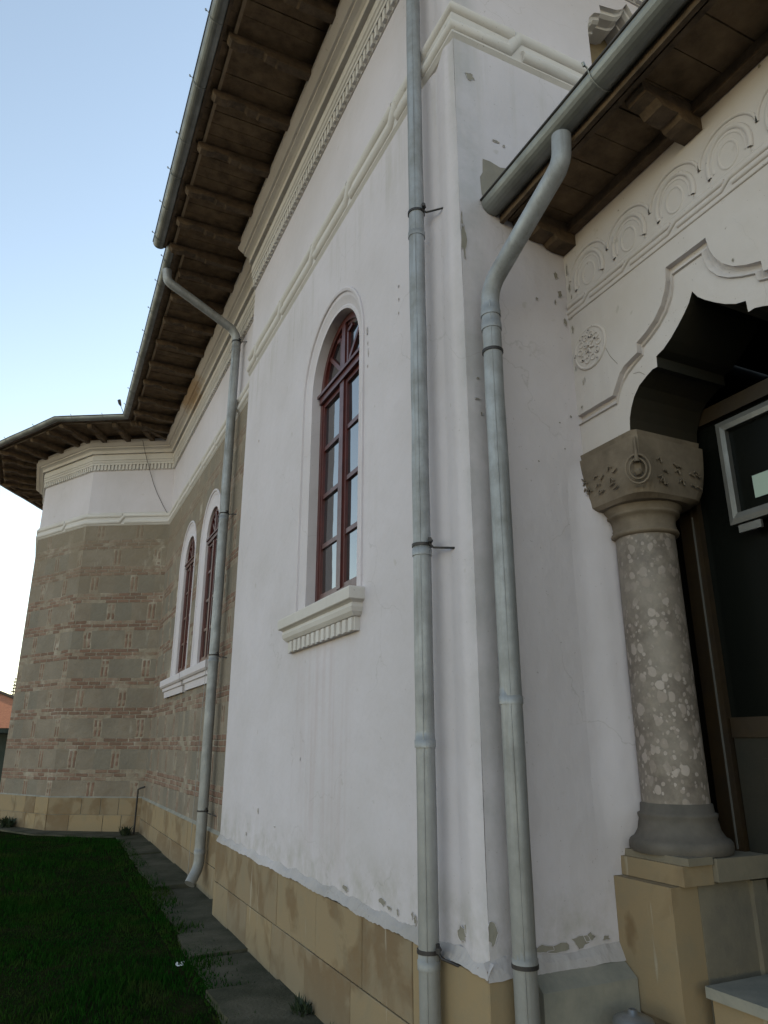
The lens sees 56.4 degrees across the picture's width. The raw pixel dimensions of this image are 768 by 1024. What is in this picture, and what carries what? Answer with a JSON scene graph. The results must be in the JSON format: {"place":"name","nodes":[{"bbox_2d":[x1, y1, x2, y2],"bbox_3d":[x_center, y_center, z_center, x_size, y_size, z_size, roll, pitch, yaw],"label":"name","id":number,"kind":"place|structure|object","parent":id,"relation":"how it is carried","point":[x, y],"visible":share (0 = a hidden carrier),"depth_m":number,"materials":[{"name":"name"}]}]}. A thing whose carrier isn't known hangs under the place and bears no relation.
{"place":"outdoors","nodes":[
{"label":"outdoors","id":0,"kind":"place"},
{"bbox_2d":[0,0,210,693],"label":"sky","id":1,"kind":"structure","parent":0,"point":[94,93],"materials":[{"name":"blue"}]},
{"bbox_2d":[0,831,255,1023],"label":"lawn","id":2,"kind":"structure","parent":0,"point":[178,1003],"depth_m":5.87,"materials":[{"name":"plant"}]},
{"bbox_2d":[0,824,323,1023],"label":"path","id":3,"kind":"structure","parent":0,"point":[266,996],"depth_m":5.60,"materials":[{"name":"grey concrete"}]},
{"bbox_2d":[0,816,15,827],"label":"weed tuft","id":4,"kind":"object","parent":3,"relation":"on","point":[7,822],"visible":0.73,"depth_m":12.99,"materials":[{"name":"green plant"}]},
{"bbox_2d":[119,826,132,835],"bbox_3d":[-4.359,5.369,12.071,0.295,0.180,0.350,-5,-18,14],"label":"weed tuft","id":5,"kind":"object","parent":3,"relation":"on","point":[125,831],"visible":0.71,"depth_m":12.03,"materials":[{"name":"green plant"}]},
{"bbox_2d":[287,992,314,1016],"bbox_3d":[-0.490,2.997,4.325,0.214,0.129,0.263,-4,-18,12],"label":"weed tuft","id":6,"kind":"object","parent":3,"relation":"on","point":[301,1006],"visible":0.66,"depth_m":4.32,"materials":[{"name":"green plant"}]},
{"bbox_2d":[484,826,487,907],"bbox_3d":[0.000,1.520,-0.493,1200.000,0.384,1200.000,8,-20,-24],"label":"ground","id":7,"kind":"structure","parent":0,"point":[485,861],"depth_m":10.39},
{"bbox_2d":[0,691,13,781],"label":"house","id":8,"kind":"structure","parent":7,"relation":"on","point":[6,701],"depth_m":25.66,"materials":[{"name":"orange paint"}]},
{"bbox_2d":[10,678,15,695],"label":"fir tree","id":9,"kind":"object","parent":7,"relation":"on","point":[14,682],"visible":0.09,"depth_m":45.26,"materials":[{"name":"green plant"}]},
{"bbox_2d":[133,786,144,833],"bbox_3d":[-4.191,5.144,12.245,0.147,0.865,0.042,-4,-18,13],"label":"earthing rod","id":10,"kind":"object","parent":7,"relation":"on","point":[138,789],"visible":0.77,"depth_m":12.28,"materials":[{"name":"metal"}]},
{"bbox_2d":[0,0,767,1023],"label":"church","id":11,"kind":"structure","parent":7,"relation":"on","point":[390,600],"depth_m":4.02,"materials":[{"name":"paint"}]},
{"bbox_2d":[143,443,166,511],"bbox_3d":[-4.617,-0.696,14.443,0.616,1.495,0.172,5,-19,-15],"label":"hanging wire","id":12,"kind":"object","parent":11,"relation":"hanging from","point":[152,479],"visible":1,"depth_m":14.49,"materials":[{"name":"metal"}]},
{"bbox_2d":[170,521,196,676],"bbox_3d":[-3.127,1.427,11.491,0.176,2.631,1.322,8,-20,-24],"label":"arched window","id":13,"kind":"structure","parent":11,"relation":"in","point":[181,628],"depth_m":11.73,"materials":[{"name":"paint"}]},
{"bbox_2d":[160,489,220,697],"bbox_3d":[-2.843,1.277,10.781,0.277,2.783,3.492,8,-20,-24],"label":"arched window","id":14,"kind":"structure","parent":11,"relation":"in","point":[194,676],"depth_m":10.28,"materials":[{"name":"paint"}]},
{"bbox_2d":[278,286,364,653],"bbox_3d":[-0.395,-0.398,5.528,0.311,2.806,1.494,8,-20,-24],"label":"arched window","id":15,"kind":"structure","parent":11,"relation":"in","point":[330,592],"depth_m":5.64,"materials":[{"name":"paint"}]},
{"bbox_2d":[588,4,632,63],"bbox_3d":[1.788,-3.336,5.357,1.100,1.150,0.261,8,-20,-24],"label":"niche window","id":16,"kind":"structure","parent":11,"relation":"in","point":[603,26],"depth_m":5.39,"materials":[{"name":"paint"}]},
{"bbox_2d":[715,400,767,532],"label":"notice case","id":17,"kind":"object","parent":11,"relation":"attached to","point":[742,439],"visible":1,"depth_m":3.43,"materials":[{"name":"metal"}]},
{"bbox_2d":[612,1008,654,1023],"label":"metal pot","id":18,"kind":"object","parent":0,"point":[631,1016],"visible":1,"depth_m":2.75,"materials":[{"name":"metal"}]}
]}

